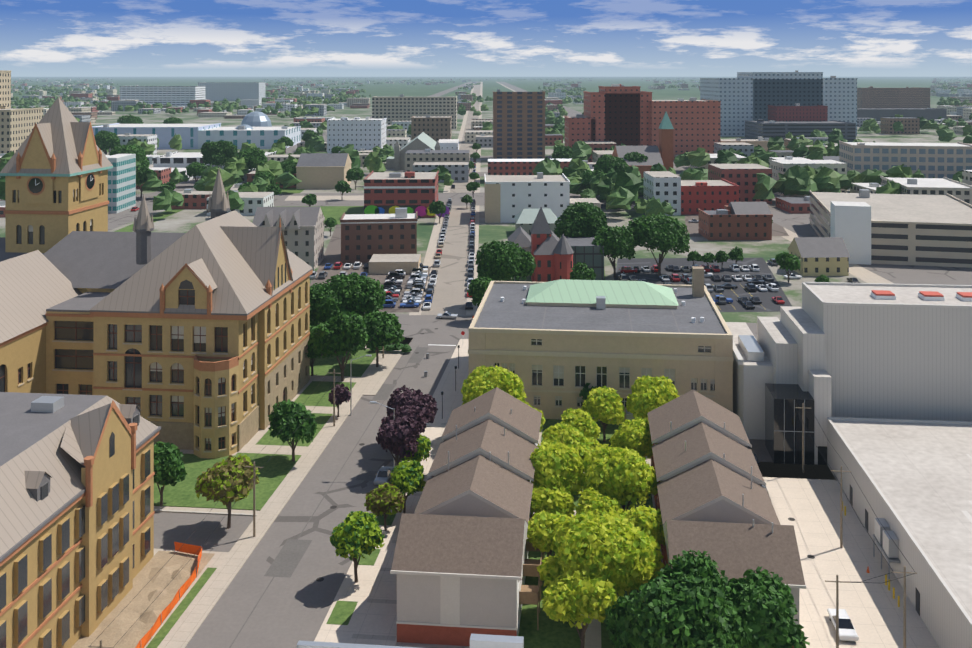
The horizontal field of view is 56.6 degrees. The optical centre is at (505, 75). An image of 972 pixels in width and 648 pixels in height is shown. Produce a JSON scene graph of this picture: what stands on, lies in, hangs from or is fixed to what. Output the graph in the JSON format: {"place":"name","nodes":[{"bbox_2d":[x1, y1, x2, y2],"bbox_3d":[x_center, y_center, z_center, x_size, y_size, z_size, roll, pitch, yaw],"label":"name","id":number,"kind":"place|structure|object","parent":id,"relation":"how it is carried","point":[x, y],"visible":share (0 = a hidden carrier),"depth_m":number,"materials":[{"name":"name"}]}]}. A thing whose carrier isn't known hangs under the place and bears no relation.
{"place":"outdoors","nodes":[
{"label":"outdoors","id":0,"kind":"place"},
{"bbox_2d":[297,634,523,647],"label":"roof","id":1,"kind":"structure","parent":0,"point":[488,641],"depth_m":50.96,"materials":[{"name":"metal"}]},
{"bbox_2d":[0,77,971,322],"bbox_3d":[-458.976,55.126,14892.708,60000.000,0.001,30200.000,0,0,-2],"label":"ground","id":2,"kind":"structure","parent":0,"point":[185,221],"depth_m":1118.79,"materials":[{"name":"green plant"}]},
{"bbox_2d":[95,112,829,282],"bbox_3d":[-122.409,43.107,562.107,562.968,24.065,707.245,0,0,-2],"label":"trees","id":3,"kind":"object","parent":2,"relation":"on","point":[663,233],"visible":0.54,"depth_m":263.00,"materials":[{"name":"green plant"}]},
{"bbox_2d":[0,70,971,281],"bbox_3d":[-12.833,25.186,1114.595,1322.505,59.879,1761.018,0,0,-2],"label":"buildings","id":4,"kind":"structure","parent":2,"relation":"on","point":[926,220],"depth_m":438.80,"materials":[{"name":"concrete"}]},
{"bbox_2d":[0,77,971,216],"bbox_3d":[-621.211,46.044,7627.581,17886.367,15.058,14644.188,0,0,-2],"label":"trees","id":5,"kind":"object","parent":2,"relation":"on","point":[615,190],"visible":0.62,"depth_m":476.39,"materials":[{"name":"green plant"}]},
{"bbox_2d":[0,77,971,216],"bbox_3d":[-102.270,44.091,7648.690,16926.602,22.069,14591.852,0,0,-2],"label":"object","id":6,"kind":"object","parent":2,"relation":"on","point":[663,186],"visible":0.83,"depth_m":575.61,"materials":[{"name":"concrete"}]},
{"bbox_2d":[767,258,777,265],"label":"car","id":7,"kind":"object","parent":2,"relation":"on","point":[772,261],"visible":0.92,"depth_m":260.83,"materials":[{"name":"grey metal"}]},
{"bbox_2d":[783,273,801,278],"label":"car","id":8,"kind":"object","parent":2,"relation":"on","point":[792,275],"visible":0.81,"depth_m":243.40,"materials":[{"name":"white metal"}]},
{"bbox_2d":[847,278,859,282],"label":"car","id":9,"kind":"object","parent":2,"relation":"on","point":[853,280],"visible":0.79,"depth_m":238.36,"materials":[{"name":"black"}]},
{"bbox_2d":[0,82,971,314],"bbox_3d":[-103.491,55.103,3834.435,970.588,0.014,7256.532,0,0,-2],"label":"city ground","id":10,"kind":"structure","parent":0,"point":[450,293],"depth_m":269.44,"materials":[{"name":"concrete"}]},
{"bbox_2d":[310,271,316,278],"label":"car","id":11,"kind":"object","parent":10,"relation":"on","point":[313,275],"visible":0.79,"depth_m":243.63,"materials":[{"name":"silver metal"}]},
{"bbox_2d":[318,271,327,278],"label":"car","id":12,"kind":"object","parent":10,"relation":"on","point":[322,274],"visible":0.88,"depth_m":243.49,"materials":[{"name":"grey metal"}]},
{"bbox_2d":[324,263,332,268],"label":"car","id":13,"kind":"object","parent":10,"relation":"on","point":[328,265],"visible":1,"depth_m":256.12,"materials":[{"name":"blue metal"}]},
{"bbox_2d":[334,262,342,268],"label":"car","id":14,"kind":"object","parent":10,"relation":"on","point":[337,265],"visible":1,"depth_m":255.69,"materials":[{"name":"red metal"}]},
{"bbox_2d":[343,263,351,268],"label":"car","id":15,"kind":"object","parent":10,"relation":"on","point":[347,265],"visible":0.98,"depth_m":256.50,"materials":[{"name":"white metal"}]},
{"bbox_2d":[353,262,361,268],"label":"car","id":16,"kind":"object","parent":10,"relation":"on","point":[357,265],"visible":0.96,"depth_m":256.06,"materials":[{"name":"white metal"}]},
{"bbox_2d":[363,263,368,268],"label":"car","id":17,"kind":"object","parent":10,"relation":"on","point":[366,266],"visible":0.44,"depth_m":255.95,"materials":[{"name":"black metal"}]},
{"bbox_2d":[382,299,395,307],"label":"car","id":18,"kind":"object","parent":10,"relation":"on","point":[390,303],"visible":0.6,"depth_m":213.27,"materials":[{"name":"blue metal"}]},
{"bbox_2d":[385,295,397,300],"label":"car","id":19,"kind":"object","parent":10,"relation":"on","point":[393,298],"visible":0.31,"depth_m":219.29,"materials":[{"name":"grey metal"}]},
{"bbox_2d":[383,281,400,287],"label":"car","id":20,"kind":"object","parent":10,"relation":"on","point":[388,283],"visible":0.58,"depth_m":232.50,"materials":[{"name":"black metal"}]},
{"bbox_2d":[386,291,398,297],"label":"car","id":21,"kind":"object","parent":10,"relation":"on","point":[390,293],"visible":0.29,"depth_m":221.58,"materials":[{"name":"red metal"}]},
{"bbox_2d":[385,287,399,291],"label":"car","id":22,"kind":"object","parent":10,"relation":"on","point":[394,289],"visible":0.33,"depth_m":227.44,"materials":[{"name":"white metal"}]},
{"bbox_2d":[384,285,401,290],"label":"car","id":23,"kind":"object","parent":10,"relation":"on","point":[395,287],"visible":0.56,"depth_m":229.84,"materials":[{"name":"black metal"}]},
{"bbox_2d":[385,277,402,283],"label":"car","id":24,"kind":"object","parent":10,"relation":"on","point":[395,280],"visible":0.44,"depth_m":238.02,"materials":[{"name":"white metal"}]},
{"bbox_2d":[387,272,404,278],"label":"car","id":25,"kind":"object","parent":10,"relation":"on","point":[394,275],"visible":0.96,"depth_m":243.44,"materials":[{"name":"black metal"}]},
{"bbox_2d":[388,269,405,274],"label":"car","id":26,"kind":"object","parent":10,"relation":"on","point":[400,271],"visible":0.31,"depth_m":246.38,"materials":[{"name":"white metal"}]},
{"bbox_2d":[400,301,418,307],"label":"car","id":27,"kind":"object","parent":10,"relation":"on","point":[409,304],"visible":1,"depth_m":213.45,"materials":[{"name":"blue metal"}]},
{"bbox_2d":[402,295,420,300],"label":"car","id":28,"kind":"object","parent":10,"relation":"on","point":[411,296],"visible":0.52,"depth_m":219.29,"materials":[{"name":"silver metal"}]},
{"bbox_2d":[402,298,421,303],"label":"car","id":29,"kind":"object","parent":10,"relation":"on","point":[413,300],"visible":0.73,"depth_m":216.39,"materials":[{"name":"white metal"}]},
{"bbox_2d":[403,292,421,297],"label":"car","id":30,"kind":"object","parent":10,"relation":"on","point":[414,294],"visible":0.54,"depth_m":221.84,"materials":[{"name":"silver metal"}]},
{"bbox_2d":[404,288,422,294],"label":"car","id":31,"kind":"object","parent":10,"relation":"on","point":[418,291],"visible":0.69,"depth_m":224.49,"materials":[{"name":"silver metal"}]},
{"bbox_2d":[406,283,424,289],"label":"car","id":32,"kind":"object","parent":10,"relation":"on","point":[419,285],"visible":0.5,"depth_m":229.99,"materials":[{"name":"grey metal"}]},
{"bbox_2d":[406,281,424,287],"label":"car","id":33,"kind":"object","parent":10,"relation":"on","point":[413,283],"visible":0.27,"depth_m":232.77,"materials":[{"name":"grey metal"}]},
{"bbox_2d":[407,278,425,283],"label":"car","id":34,"kind":"object","parent":10,"relation":"on","point":[416,279],"visible":0.38,"depth_m":235.56,"materials":[{"name":"white metal"}]},
{"bbox_2d":[408,274,426,279],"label":"car","id":35,"kind":"object","parent":10,"relation":"on","point":[412,276],"visible":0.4,"depth_m":240.97,"materials":[{"name":"silver metal"}]},
{"bbox_2d":[410,267,427,272],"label":"car","id":36,"kind":"object","parent":10,"relation":"on","point":[414,270],"visible":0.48,"depth_m":249.19,"materials":[{"name":"beige metal"}]},
{"bbox_2d":[411,271,427,274],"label":"car","id":37,"kind":"object","parent":10,"relation":"on","point":[420,272],"visible":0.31,"depth_m":246.79,"materials":[{"name":"white metal"}]},
{"bbox_2d":[423,302,430,309],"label":"car","id":38,"kind":"object","parent":10,"relation":"on","point":[426,305],"visible":1,"depth_m":212.20,"materials":[{"name":"white metal"}]},
{"bbox_2d":[425,294,432,302],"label":"car","id":39,"kind":"object","parent":10,"relation":"on","point":[428,297],"visible":0.83,"depth_m":217.48,"materials":[{"name":"blue metal"}]},
{"bbox_2d":[426,289,433,295],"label":"car","id":40,"kind":"object","parent":10,"relation":"on","point":[430,291],"visible":0.71,"depth_m":223.41,"materials":[{"name":"black"}]},
{"bbox_2d":[427,283,434,289],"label":"car","id":41,"kind":"object","parent":10,"relation":"on","point":[431,286],"visible":0.69,"depth_m":229.34,"materials":[{"name":"grey metal"}]},
{"bbox_2d":[430,275,436,279],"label":"car","id":42,"kind":"object","parent":10,"relation":"on","point":[433,277],"visible":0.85,"depth_m":241.70,"materials":[{"name":"white metal"}]},
{"bbox_2d":[430,270,437,275],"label":"car","id":43,"kind":"object","parent":10,"relation":"on","point":[434,272],"visible":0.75,"depth_m":247.64,"materials":[{"name":"silver"}]},
{"bbox_2d":[433,260,440,266],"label":"car","id":44,"kind":"object","parent":10,"relation":"on","point":[437,263],"visible":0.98,"depth_m":258.58,"materials":[{"name":"silver metal"}]},
{"bbox_2d":[435,253,440,258],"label":"car","id":45,"kind":"object","parent":10,"relation":"on","point":[437,255],"visible":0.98,"depth_m":271.17,"materials":[{"name":"beige metal"}]},
{"bbox_2d":[465,302,472,308],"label":"car","id":46,"kind":"object","parent":10,"relation":"on","point":[469,305],"visible":0.98,"depth_m":212.47,"materials":[{"name":"black metal"}]},
{"bbox_2d":[467,268,473,274],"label":"car","id":47,"kind":"object","parent":10,"relation":"on","point":[470,270],"visible":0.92,"depth_m":247.29,"materials":[{"name":"grey metal"}]},
{"bbox_2d":[468,259,473,265],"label":"car","id":48,"kind":"object","parent":10,"relation":"on","point":[471,262],"visible":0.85,"depth_m":259.00,"materials":[{"name":"silver metal"}]},
{"bbox_2d":[618,274,627,280],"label":"car","id":49,"kind":"object","parent":10,"relation":"on","point":[622,277],"visible":0.85,"depth_m":239.96,"materials":[{"name":"beige"}]},
{"bbox_2d":[619,266,636,272],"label":"car","id":50,"kind":"object","parent":10,"relation":"on","point":[624,269],"visible":1,"depth_m":250.77,"materials":[{"name":"red metal"}]},
{"bbox_2d":[629,275,637,280],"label":"car","id":51,"kind":"object","parent":10,"relation":"on","point":[632,278],"visible":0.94,"depth_m":240.81,"materials":[{"name":"beige metal"}]},
{"bbox_2d":[631,266,640,271],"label":"car","id":52,"kind":"object","parent":10,"relation":"on","point":[637,268],"visible":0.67,"depth_m":252.52,"materials":[{"name":"black"}]},
{"bbox_2d":[641,266,650,271],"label":"car","id":53,"kind":"object","parent":10,"relation":"on","point":[645,268],"visible":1,"depth_m":252.52,"materials":[{"name":"silver metal"}]},
{"bbox_2d":[651,265,657,271],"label":"car","id":54,"kind":"object","parent":10,"relation":"on","point":[654,268],"visible":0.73,"depth_m":251.99,"materials":[{"name":"red metal"}]},
{"bbox_2d":[659,275,669,281],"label":"car","id":55,"kind":"object","parent":10,"relation":"on","point":[663,278],"visible":0.98,"depth_m":240.94,"materials":[{"name":"silver metal"}]},
{"bbox_2d":[666,265,672,270],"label":"car","id":56,"kind":"object","parent":10,"relation":"on","point":[669,267],"visible":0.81,"depth_m":253.97,"materials":[{"name":"black metal"}]},
{"bbox_2d":[670,274,679,281],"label":"car","id":57,"kind":"object","parent":10,"relation":"on","point":[674,277],"visible":0.98,"depth_m":240.36,"materials":[{"name":"red metal"}]},
{"bbox_2d":[673,266,680,271],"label":"car","id":58,"kind":"object","parent":10,"relation":"on","point":[676,269],"visible":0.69,"depth_m":252.41,"materials":[{"name":"black metal"}]},
{"bbox_2d":[680,266,689,271],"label":"car","id":59,"kind":"object","parent":10,"relation":"on","point":[685,268],"visible":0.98,"depth_m":252.82,"materials":[{"name":"beige metal"}]},
{"bbox_2d":[680,274,689,281],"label":"car","id":60,"kind":"object","parent":10,"relation":"on","point":[683,277],"visible":0.69,"depth_m":240.62,"materials":[{"name":"grey metal"}]},
{"bbox_2d":[685,277,691,284],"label":"car","id":61,"kind":"object","parent":10,"relation":"on","point":[688,280],"visible":0.65,"depth_m":236.56,"materials":[{"name":"grey metal"}]},
{"bbox_2d":[700,264,709,271],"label":"car","id":62,"kind":"object","parent":10,"relation":"on","point":[706,267],"visible":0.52,"depth_m":252.26,"materials":[{"name":"red"}]},
{"bbox_2d":[704,284,712,291],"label":"car","id":63,"kind":"object","parent":10,"relation":"on","point":[709,287],"visible":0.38,"depth_m":228.80,"materials":[{"name":"silver metal"}]},
{"bbox_2d":[704,270,712,276],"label":"car","id":64,"kind":"object","parent":10,"relation":"on","point":[706,274],"visible":0.46,"depth_m":245.48,"materials":[{"name":"white metal"}]},
{"bbox_2d":[710,264,719,271],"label":"car","id":65,"kind":"object","parent":10,"relation":"on","point":[714,267],"visible":1,"depth_m":252.36,"materials":[{"name":"red metal"}]},
{"bbox_2d":[711,275,721,280],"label":"car","id":66,"kind":"object","parent":10,"relation":"on","point":[715,277],"visible":0.96,"depth_m":241.42,"materials":[{"name":"black metal"}]},
{"bbox_2d":[712,285,723,291],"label":"car","id":67,"kind":"object","parent":10,"relation":"on","point":[718,288],"visible":0.98,"depth_m":229.77,"materials":[{"name":"grey metal"}]},
{"bbox_2d":[718,295,726,303],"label":"car","id":68,"kind":"object","parent":10,"relation":"on","point":[721,299],"visible":0.77,"depth_m":216.48,"materials":[{"name":"grey metal"}]},
{"bbox_2d":[713,295,732,303],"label":"pickup truck","id":69,"kind":"object","parent":10,"relation":"on","point":[728,300],"visible":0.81,"depth_m":217.55,"materials":[{"name":"blue metal"}]},
{"bbox_2d":[721,275,731,280],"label":"car","id":70,"kind":"object","parent":10,"relation":"on","point":[726,277],"visible":0.98,"depth_m":241.49,"materials":[{"name":"grey metal"}]},
{"bbox_2d":[721,283,737,288],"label":"pickup truck","id":71,"kind":"object","parent":10,"relation":"on","point":[726,285],"visible":0.88,"depth_m":232.04,"materials":[{"name":"black metal"}]},
{"bbox_2d":[729,264,739,271],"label":"car","id":72,"kind":"object","parent":10,"relation":"on","point":[734,267],"visible":1,"depth_m":252.63,"materials":[{"name":"white metal"}]},
{"bbox_2d":[731,275,742,280],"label":"car","id":73,"kind":"object","parent":10,"relation":"on","point":[736,277],"visible":0.94,"depth_m":241.56,"materials":[{"name":"white metal"}]},
{"bbox_2d":[738,297,748,302],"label":"car","id":74,"kind":"object","parent":10,"relation":"on","point":[742,299],"visible":0.65,"depth_m":217.75,"materials":[{"name":"black metal"}]},
{"bbox_2d":[739,266,749,271],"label":"car","id":75,"kind":"object","parent":10,"relation":"on","point":[743,268],"visible":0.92,"depth_m":253.25,"materials":[{"name":"white metal"}]},
{"bbox_2d":[742,275,751,280],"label":"car","id":76,"kind":"object","parent":10,"relation":"on","point":[746,277],"visible":0.88,"depth_m":241.87,"materials":[{"name":"white metal"}]},
{"bbox_2d":[742,301,754,308],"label":"car","id":77,"kind":"object","parent":10,"relation":"on","point":[748,304],"visible":1,"depth_m":213.04,"materials":[{"name":"black metal"}]},
{"bbox_2d":[745,283,756,291],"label":"car","id":78,"kind":"object","parent":10,"relation":"on","point":[750,286],"visible":0.96,"depth_m":229.36,"materials":[{"name":"black metal"}]},
{"bbox_2d":[749,264,759,271],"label":"car","id":79,"kind":"object","parent":10,"relation":"on","point":[753,267],"visible":0.98,"depth_m":252.79,"materials":[{"name":"white metal"}]},
{"bbox_2d":[749,297,761,303],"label":"car","id":80,"kind":"object","parent":10,"relation":"on","point":[755,300],"visible":0.98,"depth_m":217.57,"materials":[{"name":"black metal"}]},
{"bbox_2d":[746,278,764,283],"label":"car","id":81,"kind":"object","parent":10,"relation":"on","point":[753,280],"visible":0.96,"depth_m":237.56,"materials":[{"name":"black metal"}]},
{"bbox_2d":[752,275,762,279],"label":"car","id":82,"kind":"object","parent":10,"relation":"on","point":[758,277],"visible":0.62,"depth_m":241.94,"materials":[{"name":"black metal"}]},
{"bbox_2d":[755,285,767,291],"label":"car","id":83,"kind":"object","parent":10,"relation":"on","point":[761,287],"visible":1,"depth_m":230.08,"materials":[{"name":"white metal"}]},
{"bbox_2d":[762,275,773,280],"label":"car","id":84,"kind":"object","parent":10,"relation":"on","point":[768,277],"visible":1,"depth_m":241.79,"materials":[{"name":"grey metal"}]},
{"bbox_2d":[766,283,778,291],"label":"car","id":85,"kind":"object","parent":10,"relation":"on","point":[772,286],"visible":0.96,"depth_m":229.54,"materials":[{"name":"white metal"}]},
{"bbox_2d":[772,297,784,303],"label":"car","id":86,"kind":"object","parent":10,"relation":"on","point":[778,300],"visible":0.98,"depth_m":217.72,"materials":[{"name":"red metal"}]},
{"bbox_2d":[0,0,971,76],"label":"sky","id":87,"kind":"structure","parent":0,"point":[39,38],"materials":[{"name":"blue"}]},
{"bbox_2d":[71,314,938,647],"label":"street ground","id":88,"kind":"structure","parent":0,"point":[223,594],"depth_m":106.10,"materials":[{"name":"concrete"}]},
{"bbox_2d":[0,392,160,647],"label":"building","id":89,"kind":"structure","parent":88,"relation":"on","point":[77,474],"depth_m":88.44,"materials":[{"name":"yellow brick"}]},
{"bbox_2d":[95,564,189,645],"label":"dirt mounds","id":90,"kind":"object","parent":88,"relation":"on","point":[118,627],"visible":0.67,"depth_m":91.30,"materials":[{"name":"beige soil"}]},
{"bbox_2d":[0,97,312,458],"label":"tower building","id":91,"kind":"structure","parent":88,"relation":"on","point":[195,338],"depth_m":138.47,"materials":[{"name":"yellow brick"}]},
{"bbox_2d":[136,542,201,647],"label":"safety fence","id":92,"kind":"object","parent":88,"relation":"on","point":[181,591],"visible":0.98,"depth_m":94.77,"materials":[{"name":"plastic"}]},
{"bbox_2d":[154,240,536,582],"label":"street trees","id":93,"kind":"object","parent":88,"relation":"on","point":[346,314],"visible":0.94,"depth_m":128.34,"materials":[{"name":"green plant"}]},
{"bbox_2d":[374,466,392,484],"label":"car","id":94,"kind":"object","parent":88,"relation":"on","point":[383,475],"visible":0.79,"depth_m":122.02,"materials":[{"name":"silver metal"}]},
{"bbox_2d":[437,311,457,318],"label":"car","id":95,"kind":"object","parent":88,"relation":"on","point":[446,314],"visible":1,"depth_m":203.66,"materials":[{"name":"silver metal"}]},
{"bbox_2d":[390,387,544,646],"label":"town houses","id":96,"kind":"structure","parent":88,"relation":"on","point":[463,566],"depth_m":90.50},
{"bbox_2d":[88,317,916,647],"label":"street furniture","id":97,"kind":"object","parent":88,"relation":"on","point":[408,349],"visible":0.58,"depth_m":107.37,"materials":[{"name":"metal"}]},
{"bbox_2d":[229,319,814,647],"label":"road markings","id":98,"kind":"object","parent":88,"relation":"on","point":[288,558],"visible":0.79,"depth_m":105.64,"materials":[{"name":"white paint"}]},
{"bbox_2d":[468,266,733,420],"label":"building","id":99,"kind":"structure","parent":88,"relation":"on","point":[555,346],"depth_m":144.78,"materials":[{"name":"beige stone"}]},
{"bbox_2d":[461,365,809,647],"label":"trees","id":100,"kind":"object","parent":88,"relation":"on","point":[603,544],"visible":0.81,"depth_m":87.20,"materials":[{"name":"green plant"}]},
{"bbox_2d":[647,390,805,647],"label":"town houses","id":101,"kind":"structure","parent":88,"relation":"on","point":[711,497],"depth_m":99.31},
{"bbox_2d":[827,608,858,640],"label":"car","id":102,"kind":"object","parent":88,"relation":"on","point":[847,631],"visible":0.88,"depth_m":88.73,"materials":[{"name":"white metal"}]},
{"bbox_2d":[726,282,971,647],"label":"building","id":103,"kind":"structure","parent":88,"relation":"on","point":[876,378],"depth_m":130.04,"materials":[{"name":"concrete"}]},
{"bbox_2d":[753,453,759,466],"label":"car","id":104,"kind":"object","parent":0,"point":[756,459],"visible":0.06,"depth_m":126.59,"materials":[{"name":"black"}]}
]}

